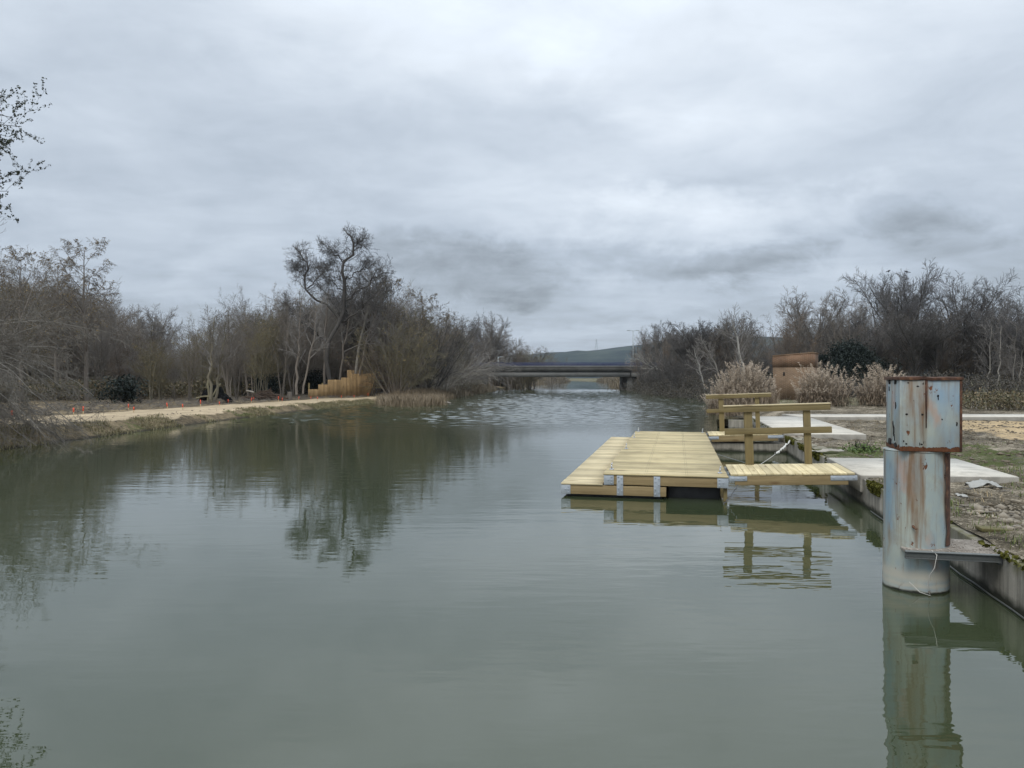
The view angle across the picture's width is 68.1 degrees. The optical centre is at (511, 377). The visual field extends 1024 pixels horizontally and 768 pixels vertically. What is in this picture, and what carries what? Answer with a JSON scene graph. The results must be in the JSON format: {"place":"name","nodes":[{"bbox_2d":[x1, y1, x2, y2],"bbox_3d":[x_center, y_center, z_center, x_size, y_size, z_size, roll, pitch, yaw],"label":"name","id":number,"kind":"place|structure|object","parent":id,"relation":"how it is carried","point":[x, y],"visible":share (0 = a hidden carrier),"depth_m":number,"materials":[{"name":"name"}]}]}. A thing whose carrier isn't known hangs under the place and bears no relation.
{"place":"outdoors","nodes":[
{"label":"outdoors","id":0,"kind":"place"},
{"bbox_2d":[0,378,572,449],"bbox_3d":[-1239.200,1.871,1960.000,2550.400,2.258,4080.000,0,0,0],"label":"bank","id":1,"kind":"structure","parent":0,"point":[216,412],"depth_m":34.88,"materials":[{"name":"soil"}]},
{"bbox_2d":[0,77,51,222],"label":"leafy tree","id":2,"kind":"object","parent":1,"relation":"on","point":[7,143],"visible":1,"depth_m":18.27,"materials":[{"name":"green plant"}]},
{"bbox_2d":[0,245,58,401],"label":"weeping tree","id":3,"kind":"object","parent":1,"relation":"on","point":[12,254],"visible":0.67,"depth_m":46.69,"materials":[{"name":"brown plant"}]},
{"bbox_2d":[0,215,61,369],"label":"willow tree","id":4,"kind":"object","parent":1,"relation":"on","point":[21,284],"visible":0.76,"depth_m":23.96,"materials":[{"name":"brown plant"}]},
{"bbox_2d":[0,258,65,380],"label":"woodland tree","id":5,"kind":"object","parent":1,"relation":"on","point":[51,273],"visible":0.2,"depth_m":56.27,"materials":[{"name":"brown plant"}]},
{"bbox_2d":[25,251,89,382],"bbox_3d":[-32.139,-3.645,53.804,3.937,10.461,4.710,0,0,-13],"label":"weeping tree","id":6,"kind":"object","parent":1,"relation":"on","point":[69,307],"visible":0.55,"depth_m":53.88,"materials":[{"name":"brown plant"}]},
{"bbox_2d":[14,273,111,394],"bbox_3d":[-32.288,-3.182,54.795,5.888,9.594,5.960,0,0,31],"label":"woodland tree","id":7,"kind":"object","parent":1,"relation":"on","point":[60,368],"visible":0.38,"depth_m":54.42,"materials":[{"name":"brown plant"}]},
{"bbox_2d":[31,282,115,381],"bbox_3d":[-32.373,-2.864,57.143,6.006,9.138,6.079,0,0,-9],"label":"woodland tree","id":8,"kind":"object","parent":1,"relation":"on","point":[81,370],"visible":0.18,"depth_m":56.74,"materials":[{"name":"brown plant"}]},
{"bbox_2d":[41,237,121,400],"bbox_3d":[-28.539,-3.856,50.156,4.344,10.991,5.196,0,0,-21],"label":"weeping tree","id":9,"kind":"object","parent":1,"relation":"on","point":[83,311],"visible":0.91,"depth_m":49.90,"materials":[{"name":"brown plant"}]},
{"bbox_2d":[0,279,167,452],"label":"drooping willow","id":10,"kind":"object","parent":1,"relation":"on","point":[23,421],"visible":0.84,"depth_m":22.34,"materials":[{"name":"brown plant"}]},
{"bbox_2d":[70,280,124,399],"bbox_3d":[-28.845,-2.577,52.570,4.169,8.595,3.190,0,0,-7],"label":"woodland tree","id":11,"kind":"object","parent":1,"relation":"on","point":[97,355],"visible":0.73,"depth_m":52.74,"materials":[{"name":"brown plant"}]},
{"bbox_2d":[72,279,141,376],"bbox_3d":[-34.841,-3.506,63.784,6.129,10.102,6.056,0,0,-43],"label":"woodland tree","id":12,"kind":"object","parent":1,"relation":"on","point":[128,316],"visible":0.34,"depth_m":63.71,"materials":[{"name":"brown plant"}]},
{"bbox_2d":[81,374,155,403],"bbox_3d":[-23.753,0.772,45.988,4.068,1.975,3.553,0,0,-19],"label":"evergreen bush","id":13,"kind":"object","parent":1,"relation":"on","point":[125,391],"visible":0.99,"depth_m":45.78,"materials":[{"name":"green plant"}]},
{"bbox_2d":[104,315,145,379],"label":"woodland tree","id":14,"kind":"object","parent":1,"relation":"on","point":[119,364],"visible":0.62,"depth_m":54.55,"materials":[{"name":"brown plant"}]},
{"bbox_2d":[113,329,155,399],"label":"woodland tree","id":15,"kind":"object","parent":1,"relation":"on","point":[130,365],"visible":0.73,"depth_m":52.68,"materials":[{"name":"brown plant"}]},
{"bbox_2d":[124,322,170,400],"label":"woodland tree","id":16,"kind":"object","parent":1,"relation":"on","point":[152,377],"visible":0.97,"depth_m":50.56,"materials":[{"name":"brown plant"}]},
{"bbox_2d":[123,303,187,361],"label":"bare tree","id":17,"kind":"object","parent":1,"relation":"on","point":[151,318],"visible":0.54,"depth_m":71.70,"materials":[{"name":"brown plant"}]},
{"bbox_2d":[132,339,184,400],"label":"woodland tree","id":18,"kind":"object","parent":1,"relation":"on","point":[162,384],"visible":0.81,"depth_m":51.85,"materials":[{"name":"brown plant"}]},
{"bbox_2d":[0,375,321,401],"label":"undergrowth","id":19,"kind":"object","parent":1,"relation":"on","point":[180,389],"visible":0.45,"depth_m":54.53,"materials":[{"name":"plant"}]},
{"bbox_2d":[156,328,184,399],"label":"woodland tree","id":20,"kind":"object","parent":1,"relation":"on","point":[174,372],"visible":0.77,"depth_m":53.15,"materials":[{"name":"brown plant"}]},
{"bbox_2d":[0,394,368,414],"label":"debris","id":21,"kind":"object","parent":1,"relation":"on","point":[148,402],"visible":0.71,"depth_m":44.19,"materials":[{"name":"plant"}]},
{"bbox_2d":[0,398,374,449],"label":"bank grass","id":22,"kind":"structure","parent":1,"relation":"on","point":[325,403],"depth_m":30.26,"materials":[{"name":"plant"}]},
{"bbox_2d":[167,319,209,390],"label":"woodland tree","id":23,"kind":"object","parent":1,"relation":"on","point":[185,371],"visible":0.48,"depth_m":58.78,"materials":[{"name":"brown plant"}]},
{"bbox_2d":[165,316,214,400],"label":"woodland tree","id":24,"kind":"object","parent":1,"relation":"on","point":[190,372],"visible":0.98,"depth_m":52.75,"materials":[{"name":"brown plant"}]},
{"bbox_2d":[179,311,235,391],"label":"woodland tree","id":25,"kind":"object","parent":1,"relation":"on","point":[203,363],"visible":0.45,"depth_m":60.17,"materials":[{"name":"brown plant"}]},
{"bbox_2d":[191,304,231,398],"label":"forest tree","id":26,"kind":"object","parent":1,"relation":"on","point":[210,368],"visible":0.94,"depth_m":46.92,"materials":[{"name":"brown plant"}]},
{"bbox_2d":[186,302,263,396],"bbox_3d":[-19.902,-1.763,53.437,4.628,6.989,4.684,0,0,32],"label":"woodland tree","id":27,"kind":"object","parent":1,"relation":"on","point":[227,373],"visible":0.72,"depth_m":53.32,"materials":[{"name":"brown plant"}]},
{"bbox_2d":[208,312,247,398],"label":"forest tree","id":28,"kind":"object","parent":1,"relation":"on","point":[219,369],"visible":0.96,"depth_m":46.91,"materials":[{"name":"brown plant"}]},
{"bbox_2d":[214,300,269,400],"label":"woodland tree","id":29,"kind":"object","parent":1,"relation":"on","point":[234,375],"visible":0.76,"depth_m":53.86,"materials":[{"name":"brown plant"}]},
{"bbox_2d":[218,285,265,395],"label":"woodland tree","id":30,"kind":"object","parent":1,"relation":"on","point":[239,321],"visible":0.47,"depth_m":61.91,"materials":[{"name":"brown plant"}]},
{"bbox_2d":[0,262,492,395],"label":"woodland","id":31,"kind":"object","parent":1,"relation":"on","point":[318,362],"visible":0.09,"depth_m":70.33,"materials":[{"name":"plant"}]},
{"bbox_2d":[235,302,280,392],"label":"woodland tree","id":32,"kind":"object","parent":1,"relation":"on","point":[256,366],"visible":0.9,"depth_m":57.74,"materials":[{"name":"brown plant"}]},
{"bbox_2d":[232,294,290,390],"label":"woodland tree","id":33,"kind":"object","parent":1,"relation":"on","point":[266,350],"visible":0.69,"depth_m":59.16,"materials":[{"name":"brown plant"}]},
{"bbox_2d":[241,373,285,395],"bbox_3d":[-20.991,0.705,63.871,3.886,2.193,4.214,0,0,0],"label":"evergreen bush","id":34,"kind":"object","parent":1,"relation":"on","point":[273,385],"visible":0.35,"depth_m":63.58,"materials":[{"name":"green plant"}]},
{"bbox_2d":[244,294,307,395],"bbox_3d":[-18.735,-2.814,61.816,4.956,9.073,4.896,0,0,32],"label":"woodland tree","id":35,"kind":"object","parent":1,"relation":"on","point":[285,317],"visible":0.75,"depth_m":61.81,"materials":[{"name":"brown plant"}]},
{"bbox_2d":[259,296,323,394],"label":"woodland tree","id":36,"kind":"object","parent":1,"relation":"on","point":[289,380],"visible":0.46,"depth_m":65.89,"materials":[{"name":"brown plant"}]},
{"bbox_2d":[281,285,317,394],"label":"forest tree","id":37,"kind":"object","parent":1,"relation":"on","point":[299,319],"visible":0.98,"depth_m":57.92,"materials":[{"name":"brown plant"}]},
{"bbox_2d":[276,291,332,393],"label":"forest tree","id":38,"kind":"object","parent":1,"relation":"on","point":[314,328],"visible":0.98,"depth_m":57.97,"materials":[{"name":"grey plant"}]},
{"bbox_2d":[299,274,349,384],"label":"forest tree","id":39,"kind":"object","parent":1,"relation":"on","point":[324,369],"visible":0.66,"depth_m":66.94,"materials":[{"name":"brown plant"}]},
{"bbox_2d":[275,221,405,380],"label":"twisted tree","id":40,"kind":"object","parent":1,"relation":"on","point":[357,243],"visible":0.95,"depth_m":65.74,"materials":[{"name":"brown plant"}]},
{"bbox_2d":[308,370,376,396],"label":"timber screen","id":41,"kind":"object","parent":1,"relation":"on","point":[343,386],"visible":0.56,"depth_m":66.11,"materials":[{"name":"brown wood"}]},
{"bbox_2d":[330,283,384,379],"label":"forest tree","id":42,"kind":"object","parent":1,"relation":"on","point":[343,343],"visible":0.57,"depth_m":66.93,"materials":[{"name":"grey plant"}]},
{"bbox_2d":[303,264,418,371],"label":"bare tree","id":43,"kind":"object","parent":1,"relation":"on","point":[353,311],"visible":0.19,"depth_m":72.36,"materials":[{"name":"brown plant"}]},
{"bbox_2d":[346,263,389,373],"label":"forest tree","id":44,"kind":"object","parent":1,"relation":"on","point":[363,333],"visible":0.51,"depth_m":66.86,"materials":[{"name":"brown plant"}]},
{"bbox_2d":[347,271,395,374],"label":"forest tree","id":45,"kind":"object","parent":1,"relation":"on","point":[371,324],"visible":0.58,"depth_m":66.93,"materials":[{"name":"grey plant"}]},
{"bbox_2d":[332,338,433,394],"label":"bare shrub","id":46,"kind":"object","parent":1,"relation":"on","point":[376,374],"visible":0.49,"depth_m":68.14,"materials":[{"name":"brown plant"}]},
{"bbox_2d":[346,270,429,392],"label":"woodland tree","id":47,"kind":"object","parent":1,"relation":"on","point":[390,308],"visible":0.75,"depth_m":66.35,"materials":[{"name":"brown plant"}]},
{"bbox_2d":[365,276,417,392],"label":"weeping tree","id":48,"kind":"object","parent":1,"relation":"on","point":[393,314],"visible":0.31,"depth_m":70.19,"materials":[{"name":"brown plant"}]},
{"bbox_2d":[346,314,454,393],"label":"bare shrub","id":49,"kind":"object","parent":1,"relation":"on","point":[406,370],"visible":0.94,"depth_m":65.46,"materials":[{"name":"brown plant"}]},
{"bbox_2d":[374,387,456,406],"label":"reeds","id":50,"kind":"object","parent":1,"relation":"on","point":[417,397],"visible":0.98,"depth_m":54.46,"materials":[{"name":"plant"}]},
{"bbox_2d":[355,306,494,388],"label":"bare shrub","id":51,"kind":"object","parent":1,"relation":"on","point":[453,354],"visible":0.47,"depth_m":71.78,"materials":[{"name":"brown plant"}]},
{"bbox_2d":[406,289,447,389],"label":"weeping tree","id":52,"kind":"object","parent":1,"relation":"on","point":[424,314],"visible":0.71,"depth_m":71.87,"materials":[{"name":"brown plant"}]},
{"bbox_2d":[377,340,498,392],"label":"willow shrub","id":53,"kind":"object","parent":1,"relation":"on","point":[459,374],"visible":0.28,"depth_m":71.89,"materials":[{"name":"brown plant"}]},
{"bbox_2d":[385,325,529,394],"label":"willow shrub","id":54,"kind":"object","parent":1,"relation":"on","point":[483,365],"visible":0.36,"depth_m":84.98,"materials":[{"name":"brown plant"}]},
{"bbox_2d":[424,383,498,397],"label":"reeds","id":55,"kind":"object","parent":1,"relation":"on","point":[463,392],"visible":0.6,"depth_m":85.71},
{"bbox_2d":[465,312,528,385],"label":"bare tree","id":56,"kind":"object","parent":1,"relation":"on","point":[491,326],"visible":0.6,"depth_m":132.74,"materials":[{"name":"brown plant"}]},
{"bbox_2d":[470,362,714,389],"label":"road bridge","id":57,"kind":"structure","parent":1,"relation":"on","point":[577,370],"depth_m":117.58,"materials":[{"name":"concrete"}]},
{"bbox_2d":[0,381,1023,767],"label":"water","id":58,"kind":"structure","parent":0,"point":[460,583],"depth_m":6.43,"materials":[{"name":"liquid"}]},
{"bbox_2d":[491,377,639,387],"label":"reeds","id":59,"kind":"object","parent":58,"relation":"in","point":[614,382],"visible":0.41,"depth_m":157.06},
{"bbox_2d":[561,427,728,500],"bbox_3d":[3.208,1.837,17.310,2.713,0.726,10.043,0,0,12],"label":"floating dock","id":60,"kind":"object","parent":58,"relation":"on","point":[647,464],"visible":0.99,"depth_m":13.36,"materials":[{"name":"wood"}]},
{"bbox_2d":[723,402,856,485],"bbox_3d":[4.549,1.095,12.613,1.910,1.252,1.388,-2,0,12],"label":"gangway","id":61,"kind":"object","parent":60,"relation":"on","point":[750,472],"visible":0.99,"depth_m":12.99,"materials":[{"name":"brown wood"}]},
{"bbox_2d":[710,441,786,452],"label":"cross wall","id":62,"kind":"structure","parent":58,"relation":"in","point":[765,447],"depth_m":20.18,"materials":[{"name":"concrete"}]},
{"bbox_2d":[706,393,783,441],"bbox_3d":[6.321,1.095,20.753,1.910,1.252,1.388,-2,0,12],"label":"gangway","id":63,"kind":"object","parent":62,"relation":"on","point":[718,436],"visible":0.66,"depth_m":21.21,"materials":[{"name":"brown wood"}]},
{"bbox_2d":[882,376,1010,594],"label":"pipe tower","id":64,"kind":"structure","parent":58,"relation":"in","point":[923,427],"depth_m":6.99,"materials":[{"name":"metal"}]},
{"bbox_2d":[0,0,1023,353],"label":"sky","id":65,"kind":"structure","parent":0,"point":[575,173],"materials":[{"name":"grey"}]},
{"bbox_2d":[210,337,997,377],"bbox_3d":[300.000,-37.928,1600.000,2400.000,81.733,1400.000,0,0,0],"label":"hills","id":66,"kind":"structure","parent":0,"point":[618,355],"depth_m":1297.62,"materials":[{"name":"grey"}]},
{"bbox_2d":[569,378,1023,558],"bbox_3d":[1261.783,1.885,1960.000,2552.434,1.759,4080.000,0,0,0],"label":"bank","id":67,"kind":"structure","parent":0,"point":[964,521],"depth_m":17.03,"materials":[{"name":"soil"}]},
{"bbox_2d":[638,349,703,389],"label":"bare shrub","id":68,"kind":"object","parent":67,"relation":"on","point":[658,369],"visible":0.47,"depth_m":87.15,"materials":[{"name":"brown plant"}]},
{"bbox_2d":[613,366,731,398],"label":"undergrowth","id":69,"kind":"object","parent":67,"relation":"on","point":[656,388],"visible":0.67,"depth_m":77.55,"materials":[{"name":"brown plant"}]},
{"bbox_2d":[647,351,732,389],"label":"bare shrub","id":70,"kind":"object","parent":67,"relation":"on","point":[675,372],"visible":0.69,"depth_m":77.53,"materials":[{"name":"brown plant"}]},
{"bbox_2d":[663,326,722,373],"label":"bare tree","id":71,"kind":"object","parent":67,"relation":"on","point":[677,343],"visible":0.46,"depth_m":89.94,"materials":[{"name":"brown plant"}]},
{"bbox_2d":[662,316,737,377],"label":"bare tree","id":72,"kind":"object","parent":67,"relation":"on","point":[701,328],"visible":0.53,"depth_m":87.28,"materials":[{"name":"brown plant"}]},
{"bbox_2d":[718,302,752,373],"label":"birch tree","id":73,"kind":"object","parent":67,"relation":"on","point":[738,352],"visible":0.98,"depth_m":69.88,"materials":[{"name":"white plant"}]},
{"bbox_2d":[700,359,781,413],"bbox_3d":[12.329,0.665,40.998,4.394,3.221,4.033,0,0,0],"label":"reed clump","id":74,"kind":"object","parent":67,"relation":"on","point":[744,385],"visible":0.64,"depth_m":40.51,"materials":[{"name":"plant"}]},
{"bbox_2d":[714,309,769,381],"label":"bare tree","id":75,"kind":"object","parent":67,"relation":"on","point":[731,347],"visible":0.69,"depth_m":83.36,"materials":[{"name":"brown plant"}]},
{"bbox_2d":[705,388,790,415],"bbox_3d":[12.270,1.225,40.269,4.986,1.670,5.400,0,0,0],"label":"reed fringe","id":76,"kind":"object","parent":67,"relation":"on","point":[772,399],"visible":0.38,"depth_m":39.16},
{"bbox_2d":[763,307,804,371],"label":"woodland tree","id":77,"kind":"object","parent":67,"relation":"on","point":[778,348],"visible":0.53,"depth_m":78.83,"materials":[{"name":"brown plant"}]},
{"bbox_2d":[772,352,818,399],"bbox_3d":[19.950,-0.020,53.300,2.700,3.360,2.300,0,0,31],"label":"brick hut","id":78,"kind":"object","parent":67,"relation":"on","point":[785,366],"visible":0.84,"depth_m":52.45,"materials":[{"name":"orange"}]},
{"bbox_2d":[767,306,830,365],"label":"woodland tree","id":79,"kind":"object","parent":67,"relation":"on","point":[790,346],"visible":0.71,"depth_m":75.73,"materials":[{"name":"brown plant"}]},
{"bbox_2d":[752,416,865,442],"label":"landing slab","id":80,"kind":"structure","parent":67,"relation":"on","point":[842,433],"depth_m":23.47,"materials":[{"name":"concrete"}]},
{"bbox_2d":[790,361,842,406],"bbox_3d":[16.703,0.431,41.475,2.924,2.700,3.580,0,0,0],"label":"reed clump","id":81,"kind":"object","parent":67,"relation":"on","point":[813,394],"visible":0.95,"depth_m":40.93,"materials":[{"name":"plant"}]},
{"bbox_2d":[775,285,876,353],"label":"bare tree","id":82,"kind":"object","parent":67,"relation":"on","point":[797,312],"visible":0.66,"depth_m":82.88,"materials":[{"name":"brown plant"}]},
{"bbox_2d":[630,309,1023,390],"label":"woodland","id":83,"kind":"object","parent":67,"relation":"on","point":[763,367],"visible":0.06,"depth_m":82.64,"materials":[{"name":"plant"}]},
{"bbox_2d":[797,294,876,339],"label":"bare tree","id":84,"kind":"object","parent":67,"relation":"on","point":[861,314],"visible":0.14,"depth_m":85.12,"materials":[{"name":"brown plant"}]},
{"bbox_2d":[824,365,857,406],"bbox_3d":[17.941,0.546,41.399,2.035,2.401,2.637,0,0,0],"label":"reed clump","id":85,"kind":"object","parent":67,"relation":"on","point":[842,402],"visible":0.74,"depth_m":40.99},
{"bbox_2d":[816,300,869,380],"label":"woodland tree","id":86,"kind":"object","parent":67,"relation":"on","point":[841,330],"visible":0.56,"depth_m":77.55,"materials":[{"name":"brown plant"}]},
{"bbox_2d":[663,365,1023,402],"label":"undergrowth","id":87,"kind":"object","parent":67,"relation":"on","point":[981,383],"visible":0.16,"depth_m":56.18,"materials":[{"name":"brown plant"}]},
{"bbox_2d":[818,335,881,396],"bbox_3d":[27.616,-0.887,61.764,6.082,5.172,5.641,0,0,0],"label":"evergreen bush","id":88,"kind":"object","parent":67,"relation":"on","point":[849,355],"visible":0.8,"depth_m":60.84,"materials":[{"name":"green plant"}]},
{"bbox_2d":[843,324,899,367],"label":"bare tree","id":89,"kind":"object","parent":67,"relation":"on","point":[878,350],"visible":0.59,"depth_m":71.37,"materials":[{"name":"brown plant"}]},
{"bbox_2d":[728,418,1023,615],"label":"canal wall","id":90,"kind":"structure","parent":67,"relation":"on","point":[1004,582],"depth_m":7.46,"materials":[{"name":"concrete"}]},
{"bbox_2d":[847,362,904,405],"bbox_3d":[19.983,0.498,41.011,3.275,2.635,3.402,0,0,-35],"label":"reed clump","id":91,"kind":"object","parent":67,"relation":"on","point":[873,398],"visible":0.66,"depth_m":40.79,"materials":[{"name":"plant"}]},
{"bbox_2d":[831,257,945,375],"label":"bare tree","id":92,"kind":"object","parent":67,"relation":"on","point":[886,301],"visible":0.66,"depth_m":74.95,"materials":[{"name":"brown plant"}]},
{"bbox_2d":[836,267,943,350],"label":"bare tree","id":93,"kind":"object","parent":67,"relation":"on","point":[867,291],"visible":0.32,"depth_m":79.75,"materials":[{"name":"brown plant"}]},
{"bbox_2d":[795,420,1023,526],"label":"debris","id":94,"kind":"object","parent":67,"relation":"on","point":[1019,454],"visible":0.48,"depth_m":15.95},
{"bbox_2d":[878,303,965,375],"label":"bare tree","id":95,"kind":"object","parent":67,"relation":"on","point":[920,345],"visible":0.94,"depth_m":67.46,"materials":[{"name":"brown plant"}]},
{"bbox_2d":[828,458,1018,491],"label":"landing slab","id":96,"kind":"structure","parent":67,"relation":"on","point":[868,468],"depth_m":12.22,"materials":[{"name":"concrete"}]},
{"bbox_2d":[825,420,1023,532],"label":"rubble","id":97,"kind":"object","parent":67,"relation":"on","point":[1004,516],"visible":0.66,"depth_m":8.89,"materials":[{"name":"stone"}]},
{"bbox_2d":[889,304,983,376],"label":"bare tree","id":98,"kind":"object","parent":67,"relation":"on","point":[934,357],"visible":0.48,"depth_m":68.06,"materials":[{"name":"brown plant"}]},
{"bbox_2d":[928,307,978,376],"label":"woodland tree","id":99,"kind":"object","parent":67,"relation":"on","point":[944,363],"visible":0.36,"depth_m":71.23,"materials":[{"name":"brown plant"}]},
{"bbox_2d":[911,267,1023,376],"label":"bare tree","id":100,"kind":"object","parent":67,"relation":"on","point":[950,296],"visible":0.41,"depth_m":72.86,"materials":[{"name":"brown plant"}]},
{"bbox_2d":[947,288,1023,391],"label":"bare tree","id":101,"kind":"object","parent":67,"relation":"on","point":[985,347],"visible":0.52,"depth_m":69.31,"materials":[{"name":"brown plant"}]},
{"bbox_2d":[972,312,1006,392],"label":"birch tree","id":102,"kind":"object","parent":67,"relation":"on","point":[990,364],"visible":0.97,"depth_m":58.05,"materials":[{"name":"grey plant"}]},
{"bbox_2d":[962,386,1023,412],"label":"brambles","id":103,"kind":"object","parent":67,"relation":"on","point":[1009,400],"visible":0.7,"depth_m":36.06,"materials":[{"name":"plant"}]},
{"bbox_2d":[968,287,1023,374],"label":"bare tree","id":104,"kind":"object","parent":67,"relation":"on","point":[1009,328],"visible":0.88,"depth_m":58.71,"materials":[{"name":"brown plant"}]},
{"bbox_2d":[782,414,1023,420],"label":"path","id":105,"kind":"structure","parent":0,"point":[882,417],"depth_m":28.73,"materials":[{"name":"concrete"}]},
{"bbox_2d":[851,440,1023,549],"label":"grass","id":106,"kind":"structure","parent":0,"point":[997,524],"depth_m":9.14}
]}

